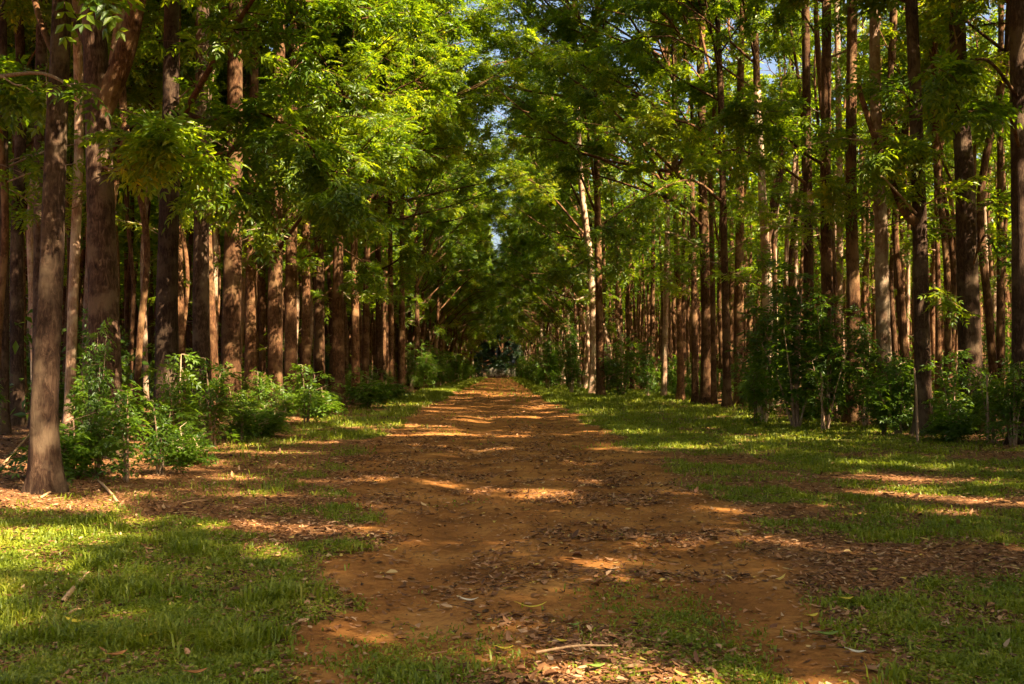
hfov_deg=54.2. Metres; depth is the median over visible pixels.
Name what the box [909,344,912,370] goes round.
shrub
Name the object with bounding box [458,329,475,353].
mahogany tree
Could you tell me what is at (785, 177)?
mahogany tree
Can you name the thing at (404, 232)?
mahogany tree
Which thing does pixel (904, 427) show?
shrub
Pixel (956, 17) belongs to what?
mahogany tree
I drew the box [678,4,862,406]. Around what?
mahogany tree
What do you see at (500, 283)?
mahogany tree
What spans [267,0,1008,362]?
sky
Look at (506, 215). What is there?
mahogany tree
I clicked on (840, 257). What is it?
mahogany tree
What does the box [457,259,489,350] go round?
mahogany tree
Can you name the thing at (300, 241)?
mahogany tree
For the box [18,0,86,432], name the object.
mahogany tree
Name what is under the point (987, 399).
young stem
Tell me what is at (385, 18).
mahogany tree
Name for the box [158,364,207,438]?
sapling
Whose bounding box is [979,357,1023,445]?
shrub
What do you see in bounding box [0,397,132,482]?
shrub
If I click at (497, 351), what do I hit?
evergreen tree
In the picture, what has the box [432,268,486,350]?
mahogany tree
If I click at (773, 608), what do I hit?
dirt road
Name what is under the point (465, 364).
shrub
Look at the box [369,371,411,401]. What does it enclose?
shrub
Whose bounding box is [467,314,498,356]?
mahogany tree
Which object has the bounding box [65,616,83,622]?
fallen leaf
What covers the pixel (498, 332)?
mahogany tree
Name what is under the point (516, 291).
mahogany tree
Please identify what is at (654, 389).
sapling
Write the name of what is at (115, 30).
mahogany tree
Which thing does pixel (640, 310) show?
plantation
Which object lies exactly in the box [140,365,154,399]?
sapling
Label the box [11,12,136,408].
mahogany tree
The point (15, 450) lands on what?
stick
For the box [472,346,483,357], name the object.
mahogany tree
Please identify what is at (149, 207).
mahogany tree
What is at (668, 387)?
shrub
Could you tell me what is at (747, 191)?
mahogany tree
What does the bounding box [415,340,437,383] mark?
shrub
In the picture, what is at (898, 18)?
mahogany tree
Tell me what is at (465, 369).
shrub
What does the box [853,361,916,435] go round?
shrub
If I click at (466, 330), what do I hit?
mahogany tree
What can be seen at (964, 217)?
mahogany tree
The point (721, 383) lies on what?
sapling
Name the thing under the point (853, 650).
fallen leaf
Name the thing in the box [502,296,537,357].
mahogany tree
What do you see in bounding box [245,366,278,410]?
sapling
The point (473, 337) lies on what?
mahogany tree
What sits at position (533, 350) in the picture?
mahogany tree
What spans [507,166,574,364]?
mahogany tree
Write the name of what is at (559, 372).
shrub
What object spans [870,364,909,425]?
sapling
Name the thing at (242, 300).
mahogany tree
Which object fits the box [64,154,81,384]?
mahogany tree
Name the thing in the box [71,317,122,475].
shrub
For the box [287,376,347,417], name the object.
shrub
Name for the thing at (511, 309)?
mahogany tree
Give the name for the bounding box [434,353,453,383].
shrub
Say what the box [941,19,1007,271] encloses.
mahogany tree
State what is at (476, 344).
mahogany tree
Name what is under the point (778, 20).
mahogany tree
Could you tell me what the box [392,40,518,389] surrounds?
mahogany tree
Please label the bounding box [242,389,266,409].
shrub
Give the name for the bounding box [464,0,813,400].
mahogany tree
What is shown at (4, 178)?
mahogany tree
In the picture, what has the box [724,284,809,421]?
shrub
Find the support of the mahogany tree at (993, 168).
on the ground at (726, 457)
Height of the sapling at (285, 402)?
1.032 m
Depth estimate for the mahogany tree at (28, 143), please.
35.18 m
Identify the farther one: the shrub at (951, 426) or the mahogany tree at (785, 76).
the mahogany tree at (785, 76)
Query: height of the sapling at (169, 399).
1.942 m
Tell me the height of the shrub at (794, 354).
4.440 m
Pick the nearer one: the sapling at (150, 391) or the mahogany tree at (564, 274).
the sapling at (150, 391)
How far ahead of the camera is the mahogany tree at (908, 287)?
44.34 m
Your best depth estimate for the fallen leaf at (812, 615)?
6.13 m
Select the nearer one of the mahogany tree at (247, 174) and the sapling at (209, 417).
the sapling at (209, 417)
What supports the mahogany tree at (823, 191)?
on the ground at (726, 457)
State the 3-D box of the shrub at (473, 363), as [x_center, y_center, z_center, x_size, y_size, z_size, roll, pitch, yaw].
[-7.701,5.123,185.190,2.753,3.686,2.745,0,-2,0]
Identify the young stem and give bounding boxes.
[820,372,822,430]
[913,368,919,442]
[986,375,989,444]
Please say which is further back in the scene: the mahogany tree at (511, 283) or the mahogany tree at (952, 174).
the mahogany tree at (511, 283)
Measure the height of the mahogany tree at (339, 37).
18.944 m
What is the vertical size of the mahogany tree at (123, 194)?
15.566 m
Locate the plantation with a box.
[8,14,1010,394]
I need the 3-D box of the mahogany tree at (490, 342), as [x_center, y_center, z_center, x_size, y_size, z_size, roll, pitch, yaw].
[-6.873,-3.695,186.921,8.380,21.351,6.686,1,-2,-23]
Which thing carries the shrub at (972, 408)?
on the ground at (726, 457)
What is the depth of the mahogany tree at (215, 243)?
40.55 m
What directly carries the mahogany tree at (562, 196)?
on the ground at (726, 457)
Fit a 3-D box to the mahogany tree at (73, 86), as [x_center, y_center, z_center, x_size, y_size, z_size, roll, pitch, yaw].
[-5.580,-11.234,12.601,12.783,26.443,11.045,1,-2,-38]
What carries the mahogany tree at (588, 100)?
on the ground at (726, 457)
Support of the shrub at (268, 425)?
on the ground at (726, 457)
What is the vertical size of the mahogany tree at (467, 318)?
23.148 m
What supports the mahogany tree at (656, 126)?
on the ground at (726, 457)
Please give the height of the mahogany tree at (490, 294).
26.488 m
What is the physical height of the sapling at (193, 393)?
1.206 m
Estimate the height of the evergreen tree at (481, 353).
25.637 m
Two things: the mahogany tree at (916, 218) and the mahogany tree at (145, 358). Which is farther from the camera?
the mahogany tree at (145, 358)
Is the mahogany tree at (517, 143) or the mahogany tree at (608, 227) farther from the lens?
the mahogany tree at (517, 143)
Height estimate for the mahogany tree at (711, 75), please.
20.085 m
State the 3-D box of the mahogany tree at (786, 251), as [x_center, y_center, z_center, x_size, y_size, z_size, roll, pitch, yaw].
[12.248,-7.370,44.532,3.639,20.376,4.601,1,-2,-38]
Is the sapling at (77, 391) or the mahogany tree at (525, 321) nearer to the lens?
the sapling at (77, 391)
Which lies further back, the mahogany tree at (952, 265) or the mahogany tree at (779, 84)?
the mahogany tree at (779, 84)
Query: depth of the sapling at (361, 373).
47.76 m
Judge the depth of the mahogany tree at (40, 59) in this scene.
23.75 m
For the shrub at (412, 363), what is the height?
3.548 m
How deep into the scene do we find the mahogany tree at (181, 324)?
29.87 m
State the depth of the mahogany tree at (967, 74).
18.34 m
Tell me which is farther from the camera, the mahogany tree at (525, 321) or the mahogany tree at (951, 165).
the mahogany tree at (525, 321)
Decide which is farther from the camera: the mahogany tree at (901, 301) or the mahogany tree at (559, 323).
the mahogany tree at (559, 323)
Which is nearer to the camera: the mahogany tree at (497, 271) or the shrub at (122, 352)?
the shrub at (122, 352)
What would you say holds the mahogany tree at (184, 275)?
on the ground at (726, 457)
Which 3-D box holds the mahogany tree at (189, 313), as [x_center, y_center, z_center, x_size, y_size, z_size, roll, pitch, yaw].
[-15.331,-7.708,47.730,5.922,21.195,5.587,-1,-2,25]
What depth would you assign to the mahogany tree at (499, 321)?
147.56 m
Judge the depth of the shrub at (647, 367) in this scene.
51.76 m
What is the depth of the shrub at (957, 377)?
32.68 m
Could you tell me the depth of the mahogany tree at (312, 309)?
47.27 m
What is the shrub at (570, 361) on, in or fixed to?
on the ground at (726, 457)
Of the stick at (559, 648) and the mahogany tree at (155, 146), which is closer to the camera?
the stick at (559, 648)
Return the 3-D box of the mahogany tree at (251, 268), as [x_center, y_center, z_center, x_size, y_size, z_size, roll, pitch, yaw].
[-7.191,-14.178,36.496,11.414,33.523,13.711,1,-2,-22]
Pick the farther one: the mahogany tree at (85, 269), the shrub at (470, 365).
the shrub at (470, 365)
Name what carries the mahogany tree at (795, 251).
on the ground at (726, 457)
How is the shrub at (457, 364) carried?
on the ground at (726, 457)
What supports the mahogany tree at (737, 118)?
on the ground at (726, 457)
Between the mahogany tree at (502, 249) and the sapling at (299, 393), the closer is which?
the sapling at (299, 393)
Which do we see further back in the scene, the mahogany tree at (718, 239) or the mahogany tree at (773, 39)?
the mahogany tree at (718, 239)
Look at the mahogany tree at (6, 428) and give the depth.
21.84 m
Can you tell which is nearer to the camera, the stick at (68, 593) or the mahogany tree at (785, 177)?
the stick at (68, 593)
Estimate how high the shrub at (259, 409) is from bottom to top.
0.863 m
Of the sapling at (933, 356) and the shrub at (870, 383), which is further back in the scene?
the sapling at (933, 356)
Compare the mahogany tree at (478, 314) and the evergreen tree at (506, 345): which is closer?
the mahogany tree at (478, 314)
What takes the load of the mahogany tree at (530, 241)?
on the ground at (726, 457)
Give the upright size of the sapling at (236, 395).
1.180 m
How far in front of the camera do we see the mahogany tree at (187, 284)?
38.50 m
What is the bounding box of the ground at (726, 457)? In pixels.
[0,373,1023,683]
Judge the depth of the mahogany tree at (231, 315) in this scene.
28.65 m
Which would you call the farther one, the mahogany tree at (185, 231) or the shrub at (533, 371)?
the shrub at (533, 371)
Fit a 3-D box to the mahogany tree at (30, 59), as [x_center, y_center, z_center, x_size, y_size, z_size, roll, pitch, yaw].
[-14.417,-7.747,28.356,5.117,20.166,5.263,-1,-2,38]
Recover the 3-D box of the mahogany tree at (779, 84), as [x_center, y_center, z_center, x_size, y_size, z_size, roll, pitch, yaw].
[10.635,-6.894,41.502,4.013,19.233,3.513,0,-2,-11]
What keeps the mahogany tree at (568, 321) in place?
on the ground at (726, 457)
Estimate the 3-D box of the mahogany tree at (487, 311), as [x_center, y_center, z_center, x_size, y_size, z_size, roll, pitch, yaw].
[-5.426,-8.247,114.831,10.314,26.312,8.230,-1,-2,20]
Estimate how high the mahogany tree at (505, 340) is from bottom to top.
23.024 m
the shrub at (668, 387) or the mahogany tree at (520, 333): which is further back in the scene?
the mahogany tree at (520, 333)
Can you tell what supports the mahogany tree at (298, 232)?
on the ground at (726, 457)
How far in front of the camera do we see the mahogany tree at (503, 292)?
122.79 m
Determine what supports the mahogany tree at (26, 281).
on the ground at (726, 457)
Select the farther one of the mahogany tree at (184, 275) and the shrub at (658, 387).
the shrub at (658, 387)
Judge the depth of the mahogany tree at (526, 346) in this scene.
170.47 m
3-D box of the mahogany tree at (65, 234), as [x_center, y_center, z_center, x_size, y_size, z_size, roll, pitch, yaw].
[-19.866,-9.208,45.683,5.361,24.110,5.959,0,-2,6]
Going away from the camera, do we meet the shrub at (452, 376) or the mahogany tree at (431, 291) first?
the mahogany tree at (431, 291)
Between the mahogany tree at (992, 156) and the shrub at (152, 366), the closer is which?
the shrub at (152, 366)
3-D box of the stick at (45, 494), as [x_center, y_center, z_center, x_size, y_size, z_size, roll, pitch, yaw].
[-5.688,1.851,12.361,0.032,0.044,1.168,0,-2,-12]
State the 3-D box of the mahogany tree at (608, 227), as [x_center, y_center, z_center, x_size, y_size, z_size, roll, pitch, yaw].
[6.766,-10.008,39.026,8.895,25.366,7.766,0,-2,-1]
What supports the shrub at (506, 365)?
on the ground at (726, 457)
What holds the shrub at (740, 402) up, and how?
on the ground at (726, 457)
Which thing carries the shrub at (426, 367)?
on the ground at (726, 457)
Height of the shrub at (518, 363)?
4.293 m
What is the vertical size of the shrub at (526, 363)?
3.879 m
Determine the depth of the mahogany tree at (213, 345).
31.85 m
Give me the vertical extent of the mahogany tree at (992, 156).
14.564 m
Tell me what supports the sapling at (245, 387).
on the ground at (726, 457)
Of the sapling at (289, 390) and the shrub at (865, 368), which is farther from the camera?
the sapling at (289, 390)
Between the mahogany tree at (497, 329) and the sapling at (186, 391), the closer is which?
the sapling at (186, 391)
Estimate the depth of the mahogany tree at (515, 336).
157.49 m
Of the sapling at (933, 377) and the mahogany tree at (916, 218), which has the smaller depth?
the mahogany tree at (916, 218)
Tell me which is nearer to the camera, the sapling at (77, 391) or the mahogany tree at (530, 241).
the sapling at (77, 391)
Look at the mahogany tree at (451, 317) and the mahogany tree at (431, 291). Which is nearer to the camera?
the mahogany tree at (431, 291)
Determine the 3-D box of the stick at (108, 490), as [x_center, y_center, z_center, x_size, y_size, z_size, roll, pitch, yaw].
[-5.058,1.853,12.502,0.038,0.051,2.588,1,-2,-27]
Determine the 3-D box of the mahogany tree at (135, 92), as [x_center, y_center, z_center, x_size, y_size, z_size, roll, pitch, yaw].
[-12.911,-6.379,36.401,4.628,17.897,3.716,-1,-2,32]
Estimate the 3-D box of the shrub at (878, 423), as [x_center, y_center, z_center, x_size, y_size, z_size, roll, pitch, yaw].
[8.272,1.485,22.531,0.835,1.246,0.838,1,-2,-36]
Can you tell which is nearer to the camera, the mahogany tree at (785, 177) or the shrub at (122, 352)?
the shrub at (122, 352)
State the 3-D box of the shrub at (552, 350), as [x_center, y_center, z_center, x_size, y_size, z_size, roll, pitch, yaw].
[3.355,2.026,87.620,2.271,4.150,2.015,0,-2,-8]
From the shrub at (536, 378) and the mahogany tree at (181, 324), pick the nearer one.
the mahogany tree at (181, 324)
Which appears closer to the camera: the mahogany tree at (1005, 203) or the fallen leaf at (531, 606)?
the fallen leaf at (531, 606)
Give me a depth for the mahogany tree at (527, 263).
83.43 m
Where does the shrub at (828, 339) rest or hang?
on the ground at (726, 457)
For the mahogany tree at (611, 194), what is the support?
on the ground at (726, 457)
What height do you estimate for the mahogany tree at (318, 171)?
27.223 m
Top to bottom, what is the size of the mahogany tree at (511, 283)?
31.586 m
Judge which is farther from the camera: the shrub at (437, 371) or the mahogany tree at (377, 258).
the shrub at (437, 371)
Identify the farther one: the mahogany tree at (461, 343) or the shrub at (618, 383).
the mahogany tree at (461, 343)
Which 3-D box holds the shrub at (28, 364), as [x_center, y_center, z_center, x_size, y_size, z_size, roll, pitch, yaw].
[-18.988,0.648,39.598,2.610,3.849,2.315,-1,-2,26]
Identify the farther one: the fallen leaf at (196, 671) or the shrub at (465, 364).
the shrub at (465, 364)
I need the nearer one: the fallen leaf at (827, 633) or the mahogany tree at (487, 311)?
the fallen leaf at (827, 633)
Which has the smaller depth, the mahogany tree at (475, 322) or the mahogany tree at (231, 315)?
the mahogany tree at (231, 315)
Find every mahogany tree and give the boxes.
[0,0,51,366]
[0,0,117,434]
[0,0,293,140]
[0,53,112,131]
[0,164,25,191]
[7,0,51,53]
[7,1,124,381]
[7,13,51,58]
[7,17,50,115]
[8,16,86,425]
[8,33,73,409]
[8,119,73,282]
[9,0,86,428]
[9,132,31,355]
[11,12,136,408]
[13,44,87,408]
[14,75,81,285]
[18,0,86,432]
[21,0,71,494]
[26,3,180,420]
[30,0,195,230]
[47,5,147,390]
[59,87,134,388]
[64,129,84,253]
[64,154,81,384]
[65,115,122,240]
[66,120,133,218]
[67,1,150,397]
[71,0,445,458]
[81,0,397,438]
[84,86,134,303]
[86,0,194,275]
[108,0,124,63]
[108,0,227,397]
[112,19,217,205]
[114,0,224,412]
[116,5,226,406]
[118,11,226,270]
[120,16,226,330]
[142,185,151,383]
[146,0,252,99]
[146,0,441,428]
[146,5,217,282]
[149,93,224,326]
[153,61,226,390]
[155,0,267,415]
[162,26,267,324]
[163,0,432,421]
[183,11,268,343]
[192,0,368,335]
[192,23,272,398]
[210,0,529,392]
[213,0,445,409]
[217,57,258,364]
[218,19,270,376]
[221,44,271,361]
[226,0,467,402]
[242,19,284,401]
[243,0,479,412]
[243,0,526,407]
[244,52,370,350]
[263,3,380,404]
[264,33,399,351]
[269,24,407,354]
[283,80,423,386]
[283,145,455,377]
[332,0,537,383]
[342,0,548,404]
[362,1,502,384]
[363,3,543,384]
[380,9,527,391]
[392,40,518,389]
[396,132,476,387]
[407,105,511,352]
[412,161,521,387]
[421,117,521,384]
[421,166,477,352]
[424,148,480,382]
[425,148,508,385]
[426,168,493,360]
[431,258,478,362]
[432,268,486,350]
[434,227,488,354]
[437,0,725,394]
[437,202,497,382]
[446,229,490,356]
[446,259,498,355]
[447,205,484,361]
[447,294,495,356]
[449,185,496,378]
[452,217,505,349]
[452,240,483,340]
[454,248,506,352]
[456,245,496,363]
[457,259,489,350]
[458,320,495,351]
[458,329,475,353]
[459,171,507,353]
[461,0,638,393]
[462,313,486,359]
[462,325,485,350]
[463,231,494,378]
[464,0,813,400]
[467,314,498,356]
[468,333,499,358]
[469,272,513,377]
[471,252,498,348]
[471,333,494,363]
[472,0,780,395]
[472,250,500,359]
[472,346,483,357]
[473,50,570,379]
[475,167,545,382]
[483,10,767,403]
[486,156,536,327]
[491,287,532,360]
[492,232,571,372]
[493,211,540,357]
[493,237,536,357]
[494,168,552,360]
[494,291,534,352]
[495,333,523,361]
[498,192,548,346]
[500,234,545,361]
[500,290,526,362]
[501,255,553,343]
[501,312,530,360]
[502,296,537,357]
[503,92,572,385]
[503,201,554,340]
[503,235,563,384]
[504,236,537,365]
[504,244,535,361]
[504,271,553,356]
[505,100,566,384]
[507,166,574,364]
[508,152,590,387]
[509,136,585,384]
[510,63,607,388]
[511,323,536,352]
[511,332,530,353]
[513,289,553,334]
[514,1,656,302]
[514,135,583,379]
[515,305,530,345]
[517,100,572,336]
[528,91,613,371]
[535,80,639,389]
[537,0,776,405]
[557,109,663,388]
[569,0,747,403]
[575,0,801,409]
[576,0,767,407]
[644,0,767,405]
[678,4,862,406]
[686,17,781,318]
[695,153,751,398]
[699,0,869,420]
[713,91,769,214]
[717,1,819,404]
[727,6,799,318]
[732,9,816,403]
[732,130,788,217]
[744,0,834,402]
[747,30,821,318]
[750,0,894,415]
[757,56,819,335]
[759,0,841,386]
[764,19,845,356]
[767,0,910,423]
[782,4,868,237]
[784,119,820,289]
[786,1,954,388]
[792,28,858,336]
[809,1,898,377]
[813,0,874,409]
[820,16,897,363]
[830,0,997,436]
[843,21,928,408]
[845,0,987,407]
[845,0,1010,433]
[856,6,925,356]
[857,11,922,365]
[860,6,909,359]
[862,4,926,180]
[866,0,1001,407]
[881,4,995,406]
[883,6,897,325]
[886,118,913,345]
[892,1,999,408]
[897,7,995,370]
[901,0,1023,444]
[920,2,1009,420]
[925,139,954,203]
[926,35,996,213]
[935,0,1009,58]
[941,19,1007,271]
[948,4,1010,383]
[948,16,1009,369]
[967,9,1010,290]
[967,15,1010,383]
[968,3,997,96]
[972,51,1010,319]
[978,0,1005,13]
[981,74,1010,274]
[995,94,1010,340]
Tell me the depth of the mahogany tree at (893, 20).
29.33 m
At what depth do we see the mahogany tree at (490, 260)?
177.91 m
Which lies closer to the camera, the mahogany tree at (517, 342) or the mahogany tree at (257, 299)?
the mahogany tree at (257, 299)
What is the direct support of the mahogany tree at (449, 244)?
on the ground at (726, 457)
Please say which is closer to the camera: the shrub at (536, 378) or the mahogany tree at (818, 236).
the mahogany tree at (818, 236)
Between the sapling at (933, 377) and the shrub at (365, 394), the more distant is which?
the shrub at (365, 394)
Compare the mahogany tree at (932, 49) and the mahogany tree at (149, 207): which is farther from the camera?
the mahogany tree at (149, 207)
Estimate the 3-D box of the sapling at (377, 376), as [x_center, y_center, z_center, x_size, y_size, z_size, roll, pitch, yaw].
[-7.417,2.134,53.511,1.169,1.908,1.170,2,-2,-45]
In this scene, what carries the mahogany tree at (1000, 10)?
on the ground at (726, 457)
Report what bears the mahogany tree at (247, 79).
on the ground at (726, 457)
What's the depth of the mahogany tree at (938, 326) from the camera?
33.18 m
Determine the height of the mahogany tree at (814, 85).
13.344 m
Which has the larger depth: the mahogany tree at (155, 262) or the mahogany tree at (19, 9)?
the mahogany tree at (155, 262)
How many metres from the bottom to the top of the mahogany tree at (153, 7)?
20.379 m
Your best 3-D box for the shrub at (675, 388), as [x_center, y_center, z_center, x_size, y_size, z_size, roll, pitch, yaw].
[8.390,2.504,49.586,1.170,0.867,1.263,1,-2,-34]
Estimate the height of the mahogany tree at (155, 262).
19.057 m
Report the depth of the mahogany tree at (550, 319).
93.07 m
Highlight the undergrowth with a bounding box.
[9,305,1010,419]
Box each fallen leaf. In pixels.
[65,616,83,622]
[106,649,126,655]
[182,668,206,672]
[514,601,545,606]
[587,663,604,666]
[804,613,817,616]
[817,631,837,634]
[845,647,865,651]
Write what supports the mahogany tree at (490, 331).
on the ground at (726, 457)
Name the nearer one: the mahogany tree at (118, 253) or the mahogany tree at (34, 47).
the mahogany tree at (34, 47)
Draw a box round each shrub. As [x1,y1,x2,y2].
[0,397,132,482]
[26,328,61,404]
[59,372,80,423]
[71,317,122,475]
[77,308,148,398]
[142,323,191,395]
[144,421,219,466]
[216,405,303,438]
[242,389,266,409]
[254,399,274,419]
[258,339,298,390]
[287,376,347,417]
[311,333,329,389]
[322,384,344,405]
[343,366,397,408]
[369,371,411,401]
[405,342,421,391]
[413,352,436,388]
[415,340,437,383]
[417,355,447,387]
[430,347,448,386]
[432,350,456,384]
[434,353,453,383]
[446,362,455,382]
[448,353,464,381]
[454,359,469,381]
[460,356,469,379]
[468,361,476,376]
[471,360,476,377]
[475,356,484,375]
[499,355,511,377]
[515,360,524,377]
[516,358,522,376]
[520,356,530,375]
[527,355,538,380]
[530,331,561,388]
[530,359,540,382]
[532,365,542,383]
[540,342,560,385]
[553,341,563,384]
[555,316,588,391]
[594,333,645,394]
[633,336,660,395]
[644,383,660,391]
[667,366,686,388]
[667,381,671,393]
[670,384,688,397]
[685,384,690,399]
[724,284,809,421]
[734,376,750,403]
[745,259,853,428]
[794,292,867,429]
[799,399,820,420]
[833,302,885,426]
[850,350,913,428]
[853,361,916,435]
[855,381,894,433]
[872,357,913,406]
[887,401,913,430]
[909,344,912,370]
[918,348,983,439]
[919,390,991,442]
[946,393,989,431]
[953,361,988,392]
[957,372,1000,433]
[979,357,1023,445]
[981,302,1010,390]
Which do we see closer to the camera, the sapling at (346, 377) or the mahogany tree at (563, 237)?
the sapling at (346, 377)
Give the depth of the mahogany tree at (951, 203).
41.18 m
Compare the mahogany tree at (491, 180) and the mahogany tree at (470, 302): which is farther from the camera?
the mahogany tree at (470, 302)
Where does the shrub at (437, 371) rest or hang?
on the ground at (726, 457)
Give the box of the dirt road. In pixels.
[270,378,908,683]
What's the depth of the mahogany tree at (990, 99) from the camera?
42.29 m
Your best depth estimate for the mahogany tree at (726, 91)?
45.71 m
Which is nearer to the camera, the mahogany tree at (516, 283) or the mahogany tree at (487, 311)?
the mahogany tree at (516, 283)
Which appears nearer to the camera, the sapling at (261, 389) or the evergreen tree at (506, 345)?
the sapling at (261, 389)
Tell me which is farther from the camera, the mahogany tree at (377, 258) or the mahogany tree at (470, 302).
the mahogany tree at (470, 302)
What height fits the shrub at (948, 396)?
1.932 m
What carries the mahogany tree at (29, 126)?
on the ground at (726, 457)
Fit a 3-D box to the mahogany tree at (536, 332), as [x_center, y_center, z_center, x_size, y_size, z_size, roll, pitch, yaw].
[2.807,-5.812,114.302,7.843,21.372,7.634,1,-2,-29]
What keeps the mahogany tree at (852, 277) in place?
on the ground at (726, 457)
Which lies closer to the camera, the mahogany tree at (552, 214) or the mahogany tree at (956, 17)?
the mahogany tree at (956, 17)
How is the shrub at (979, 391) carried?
on the ground at (726, 457)
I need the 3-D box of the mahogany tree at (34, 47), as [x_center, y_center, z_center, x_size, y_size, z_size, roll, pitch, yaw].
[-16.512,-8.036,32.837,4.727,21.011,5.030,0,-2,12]
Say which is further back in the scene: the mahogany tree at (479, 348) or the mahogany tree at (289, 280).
the mahogany tree at (479, 348)
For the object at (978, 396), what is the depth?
19.68 m
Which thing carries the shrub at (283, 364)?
on the ground at (726, 457)
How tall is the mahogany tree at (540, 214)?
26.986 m
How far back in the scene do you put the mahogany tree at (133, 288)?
38.12 m
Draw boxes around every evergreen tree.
[463,339,485,369]
[474,310,511,377]
[475,256,522,377]
[478,253,521,377]
[499,335,523,376]
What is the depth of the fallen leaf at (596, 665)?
5.05 m
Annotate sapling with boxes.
[0,378,9,423]
[62,368,88,431]
[82,380,163,481]
[83,350,144,418]
[123,395,144,443]
[131,399,194,474]
[139,352,206,441]
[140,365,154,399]
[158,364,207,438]
[177,357,243,444]
[185,385,204,427]
[212,361,246,415]
[220,383,250,421]
[220,396,260,441]
[241,376,253,396]
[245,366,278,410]
[262,374,290,411]
[262,391,300,428]
[282,363,333,423]
[284,384,300,416]
[291,383,302,414]
[329,375,349,401]
[345,364,350,389]
[360,371,366,383]
[369,365,385,381]
[651,376,659,392]
[657,353,676,392]
[684,355,700,390]
[717,369,733,397]
[736,361,772,426]
[764,369,782,409]
[835,356,845,411]
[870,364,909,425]
[931,348,956,397]
[932,363,943,403]
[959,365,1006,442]
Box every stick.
[0,434,28,466]
[39,491,51,498]
[61,573,86,605]
[97,479,119,502]
[535,644,617,653]
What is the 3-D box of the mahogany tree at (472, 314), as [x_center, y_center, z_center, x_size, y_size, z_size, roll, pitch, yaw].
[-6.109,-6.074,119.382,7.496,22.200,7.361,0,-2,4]
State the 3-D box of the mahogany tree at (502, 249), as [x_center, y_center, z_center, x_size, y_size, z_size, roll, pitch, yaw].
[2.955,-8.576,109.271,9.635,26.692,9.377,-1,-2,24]
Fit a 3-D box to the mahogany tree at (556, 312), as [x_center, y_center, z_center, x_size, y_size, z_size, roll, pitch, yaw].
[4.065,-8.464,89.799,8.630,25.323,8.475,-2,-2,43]
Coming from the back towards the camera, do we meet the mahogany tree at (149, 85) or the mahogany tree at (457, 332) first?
the mahogany tree at (457, 332)
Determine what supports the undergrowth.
on the ground at (726, 457)
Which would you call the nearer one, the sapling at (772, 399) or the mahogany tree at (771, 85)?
the sapling at (772, 399)
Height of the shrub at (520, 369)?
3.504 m
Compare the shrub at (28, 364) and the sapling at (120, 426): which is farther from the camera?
the shrub at (28, 364)
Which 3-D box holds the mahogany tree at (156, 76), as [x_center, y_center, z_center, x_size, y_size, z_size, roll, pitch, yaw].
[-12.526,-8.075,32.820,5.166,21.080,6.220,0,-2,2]
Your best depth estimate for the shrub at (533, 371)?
102.33 m
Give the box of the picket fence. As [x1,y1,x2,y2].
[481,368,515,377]
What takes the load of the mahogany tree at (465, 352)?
on the ground at (726, 457)
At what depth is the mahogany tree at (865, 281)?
37.03 m
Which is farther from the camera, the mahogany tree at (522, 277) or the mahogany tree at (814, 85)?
the mahogany tree at (522, 277)
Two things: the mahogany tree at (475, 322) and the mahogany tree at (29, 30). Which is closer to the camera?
the mahogany tree at (29, 30)
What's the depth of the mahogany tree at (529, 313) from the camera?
122.17 m
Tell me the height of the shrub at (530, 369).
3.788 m
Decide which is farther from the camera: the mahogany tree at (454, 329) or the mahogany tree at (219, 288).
the mahogany tree at (454, 329)
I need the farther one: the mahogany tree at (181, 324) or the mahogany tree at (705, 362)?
the mahogany tree at (705, 362)
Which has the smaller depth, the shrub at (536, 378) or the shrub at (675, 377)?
the shrub at (675, 377)
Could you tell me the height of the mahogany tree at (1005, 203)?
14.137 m
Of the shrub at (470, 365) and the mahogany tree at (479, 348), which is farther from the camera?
the mahogany tree at (479, 348)
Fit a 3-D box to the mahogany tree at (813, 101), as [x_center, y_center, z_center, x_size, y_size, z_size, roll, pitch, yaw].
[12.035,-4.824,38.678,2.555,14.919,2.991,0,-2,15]
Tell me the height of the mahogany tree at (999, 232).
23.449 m
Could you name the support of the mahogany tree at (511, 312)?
on the ground at (726, 457)
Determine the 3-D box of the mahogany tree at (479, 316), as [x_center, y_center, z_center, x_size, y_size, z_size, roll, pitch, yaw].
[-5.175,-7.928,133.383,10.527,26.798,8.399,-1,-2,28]
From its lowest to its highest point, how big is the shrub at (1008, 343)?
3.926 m
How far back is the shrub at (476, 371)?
219.33 m
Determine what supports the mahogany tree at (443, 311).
on the ground at (726, 457)
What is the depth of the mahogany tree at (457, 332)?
120.86 m
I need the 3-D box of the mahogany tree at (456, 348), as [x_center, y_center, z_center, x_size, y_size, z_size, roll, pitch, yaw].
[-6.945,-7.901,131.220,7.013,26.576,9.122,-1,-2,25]
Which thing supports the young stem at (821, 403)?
on the ground at (726, 457)
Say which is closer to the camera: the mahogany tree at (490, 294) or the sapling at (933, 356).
the sapling at (933, 356)
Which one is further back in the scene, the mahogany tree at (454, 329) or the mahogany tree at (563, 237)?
the mahogany tree at (454, 329)
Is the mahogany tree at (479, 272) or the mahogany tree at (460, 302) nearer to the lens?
the mahogany tree at (479, 272)
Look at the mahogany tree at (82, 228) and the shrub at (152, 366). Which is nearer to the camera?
the shrub at (152, 366)
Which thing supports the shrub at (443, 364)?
on the ground at (726, 457)
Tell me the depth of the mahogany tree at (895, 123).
41.39 m
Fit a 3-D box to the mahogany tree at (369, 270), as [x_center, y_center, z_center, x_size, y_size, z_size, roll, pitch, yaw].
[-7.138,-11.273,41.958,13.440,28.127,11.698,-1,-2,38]

